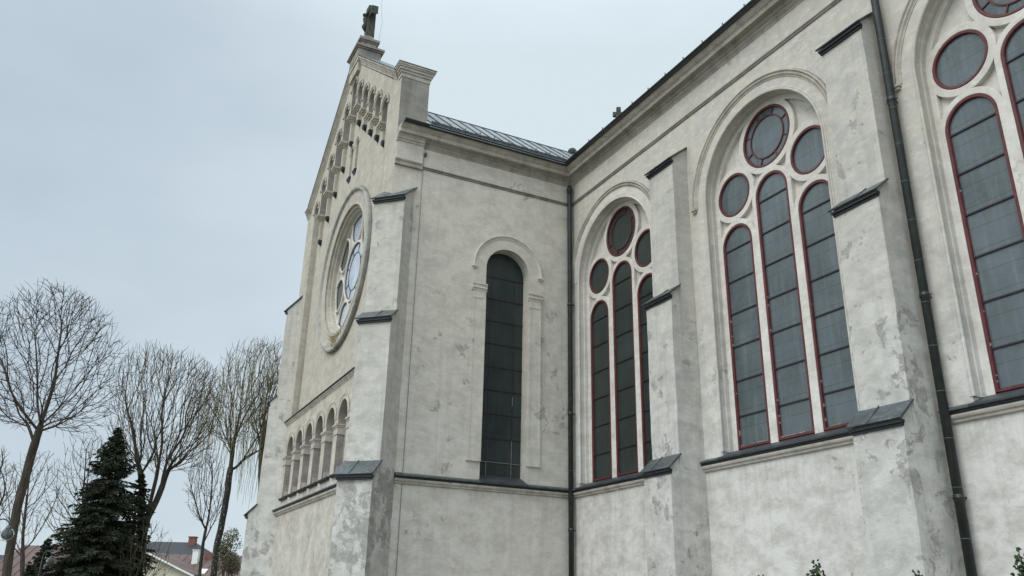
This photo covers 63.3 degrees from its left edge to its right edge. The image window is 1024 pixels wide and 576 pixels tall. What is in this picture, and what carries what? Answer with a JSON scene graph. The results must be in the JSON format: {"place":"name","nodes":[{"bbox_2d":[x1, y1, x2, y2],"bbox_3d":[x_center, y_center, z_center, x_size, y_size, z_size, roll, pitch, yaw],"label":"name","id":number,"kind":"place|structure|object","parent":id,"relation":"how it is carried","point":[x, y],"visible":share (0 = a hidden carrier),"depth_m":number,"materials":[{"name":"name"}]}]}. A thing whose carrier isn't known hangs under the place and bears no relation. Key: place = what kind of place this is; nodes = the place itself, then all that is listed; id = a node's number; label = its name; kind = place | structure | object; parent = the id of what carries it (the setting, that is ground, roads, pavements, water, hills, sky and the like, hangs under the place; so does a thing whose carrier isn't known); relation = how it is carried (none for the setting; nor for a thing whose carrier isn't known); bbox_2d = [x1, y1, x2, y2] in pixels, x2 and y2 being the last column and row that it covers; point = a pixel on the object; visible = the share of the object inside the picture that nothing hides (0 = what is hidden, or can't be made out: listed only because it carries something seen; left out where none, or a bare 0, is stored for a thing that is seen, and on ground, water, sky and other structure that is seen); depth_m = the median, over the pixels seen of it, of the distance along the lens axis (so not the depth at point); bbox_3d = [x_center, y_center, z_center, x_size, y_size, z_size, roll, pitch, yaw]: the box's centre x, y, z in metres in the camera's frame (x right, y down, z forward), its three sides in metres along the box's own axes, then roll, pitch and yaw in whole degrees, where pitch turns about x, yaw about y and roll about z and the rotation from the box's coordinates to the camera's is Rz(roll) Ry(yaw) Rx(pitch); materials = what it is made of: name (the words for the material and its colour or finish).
{"place":"outdoors","nodes":[
{"label":"outdoors","id":0,"kind":"place"},
{"bbox_2d":[145,536,211,554],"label":"house","id":1,"kind":"structure","parent":0,"point":[188,547],"depth_m":68.54,"materials":[{"name":"tile"}]},
{"bbox_2d":[0,0,749,555],"label":"sky","id":2,"kind":"structure","parent":0,"point":[160,160],"materials":[{"name":"grey"}]},
{"label":"ground","id":3,"kind":"structure","parent":0,"visible":0},
{"bbox_2d":[0,518,13,539],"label":"street lamp","id":4,"kind":"object","parent":3,"relation":"on","point":[7,532],"visible":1,"depth_m":17.18,"materials":[{"name":"paint"}]},
{"bbox_2d":[0,445,18,515],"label":"bare tree","id":5,"kind":"object","parent":3,"relation":"on","point":[1,465],"visible":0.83,"depth_m":44.01,"materials":[{"name":"brown plant"}]},
{"bbox_2d":[22,561,37,575],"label":"spruce tree","id":6,"kind":"object","parent":3,"relation":"on","point":[32,569],"visible":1,"depth_m":25.43,"materials":[{"name":"green plant"}]},
{"bbox_2d":[0,451,62,575],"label":"bare tree","id":7,"kind":"object","parent":3,"relation":"on","point":[21,553],"visible":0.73,"depth_m":38.67,"materials":[{"name":"brown plant"}]},
{"bbox_2d":[0,545,68,575],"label":"house","id":8,"kind":"structure","parent":3,"relation":"on","point":[31,551],"depth_m":55.48,"materials":[{"name":"red tile"}]},
{"bbox_2d":[31,537,57,575],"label":"spruce tree","id":9,"kind":"object","parent":3,"relation":"on","point":[45,546],"visible":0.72,"depth_m":27.45,"materials":[{"name":"green plant"}]},
{"bbox_2d":[38,551,54,575],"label":"street lamp","id":10,"kind":"object","parent":3,"relation":"on","point":[50,560],"visible":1,"depth_m":24.56,"materials":[{"name":"metal"}]},
{"bbox_2d":[0,278,132,575],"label":"linden tree","id":11,"kind":"object","parent":3,"relation":"on","point":[19,501],"visible":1,"depth_m":24.36,"materials":[{"name":"brown plant"}]},
{"bbox_2d":[33,431,107,540],"bbox_3d":[-17.331,9.684,32.614,2.945,8.092,1.873,3,-21,-6],"label":"bare tree","id":12,"kind":"object","parent":3,"relation":"on","point":[72,478],"visible":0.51,"depth_m":33.12,"materials":[{"name":"brown plant"}]},
{"bbox_2d":[41,427,146,575],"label":"spruce tree","id":13,"kind":"object","parent":3,"relation":"on","point":[91,543],"visible":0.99,"depth_m":28.62,"materials":[{"name":"green plant"}]},
{"bbox_2d":[104,474,157,575],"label":"spruce tree","id":14,"kind":"object","parent":3,"relation":"on","point":[140,497],"visible":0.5,"depth_m":29.77,"materials":[{"name":"green plant"}]},
{"bbox_2d":[112,520,173,575],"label":"bare shrub","id":15,"kind":"object","parent":3,"relation":"on","point":[141,561],"visible":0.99,"depth_m":28.45,"materials":[{"name":"brown plant"}]},
{"bbox_2d":[100,338,225,573],"bbox_3d":[-13.585,7.543,31.271,4.200,11.281,4.368,2,-21,-1],"label":"linden tree","id":16,"kind":"object","parent":3,"relation":"on","point":[137,458],"visible":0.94,"depth_m":31.85,"materials":[{"name":"brown plant"}]},
{"bbox_2d":[144,552,204,575],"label":"house","id":17,"kind":"structure","parent":3,"relation":"on","point":[179,567],"depth_m":56.72,"materials":[{"name":"beige paint"}]},
{"bbox_2d":[171,550,241,575],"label":"house","id":18,"kind":"structure","parent":3,"relation":"on","point":[193,560],"depth_m":60.47,"materials":[{"name":"red tile"}]},
{"bbox_2d":[185,452,228,575],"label":"young tree","id":19,"kind":"object","parent":3,"relation":"on","point":[205,528],"visible":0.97,"depth_m":34.94,"materials":[{"name":"brown plant"}]},
{"bbox_2d":[217,527,242,575],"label":"olive tree","id":20,"kind":"object","parent":3,"relation":"on","point":[228,564],"visible":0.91,"depth_m":45.53,"materials":[{"name":"green plant"}]},
{"bbox_2d":[181,335,282,575],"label":"birch tree","id":21,"kind":"object","parent":3,"relation":"on","point":[239,424],"visible":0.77,"depth_m":37.92,"materials":[{"name":"brown plant"}]},
{"bbox_2d":[246,363,279,490],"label":"dark tree","id":22,"kind":"object","parent":3,"relation":"on","point":[261,455],"visible":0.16,"depth_m":41.93,"materials":[{"name":"brown plant"}]},
{"bbox_2d":[240,0,1023,575],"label":"church","id":23,"kind":"structure","parent":3,"relation":"on","point":[740,292],"depth_m":16.52,"materials":[{"name":"paint"}]},
{"bbox_2d":[318,185,371,353],"bbox_3d":[-4.656,-0.512,23.680,0.477,4.860,4.860,11,-23,-25],"label":"rose window","id":24,"kind":"structure","parent":23,"relation":"in","point":[345,266],"depth_m":24.30,"materials":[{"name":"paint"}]},
{"bbox_2d":[466,236,543,486],"bbox_3d":[-0.188,1.654,19.942,1.945,6.255,0.474,11,-23,-25],"label":"narrow window","id":25,"kind":"structure","parent":23,"relation":"in","point":[495,378],"depth_m":19.88,"materials":[{"name":"black glass"}]},
{"bbox_2d":[572,180,653,489],"bbox_3d":[2.479,0.925,19.264,0.534,7.235,3.915,11,-23,-25],"label":"nave window","id":26,"kind":"structure","parent":23,"relation":"in","point":[612,263],"depth_m":19.59,"materials":[{"name":"glass"}]},
{"bbox_2d":[691,68,859,459],"bbox_3d":[4.736,-0.633,15.095,0.534,7.235,3.915,11,-23,-25],"label":"nave window","id":27,"kind":"structure","parent":23,"relation":"in","point":[785,372],"depth_m":15.16,"materials":[{"name":"glass"}]},
{"bbox_2d":[891,0,1023,407],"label":"nave window","id":28,"kind":"structure","parent":23,"relation":"in","point":[967,56],"depth_m":11.75,"materials":[{"name":"glass"}]},
{"bbox_2d":[806,559,825,575],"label":"evergreen shrub","id":29,"kind":"object","parent":3,"relation":"on","point":[816,570],"visible":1,"depth_m":10.50,"materials":[{"name":"green plant"}]},
{"bbox_2d":[912,569,922,575],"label":"evergreen shrub","id":30,"kind":"object","parent":3,"relation":"on","point":[915,574],"visible":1,"depth_m":9.27,"materials":[{"name":"green plant"}]},
{"bbox_2d":[1010,547,1023,575],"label":"evergreen shrub","id":31,"kind":"object","parent":3,"relation":"on","point":[1020,567],"visible":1,"depth_m":8.26,"materials":[{"name":"green plant"}]}
]}

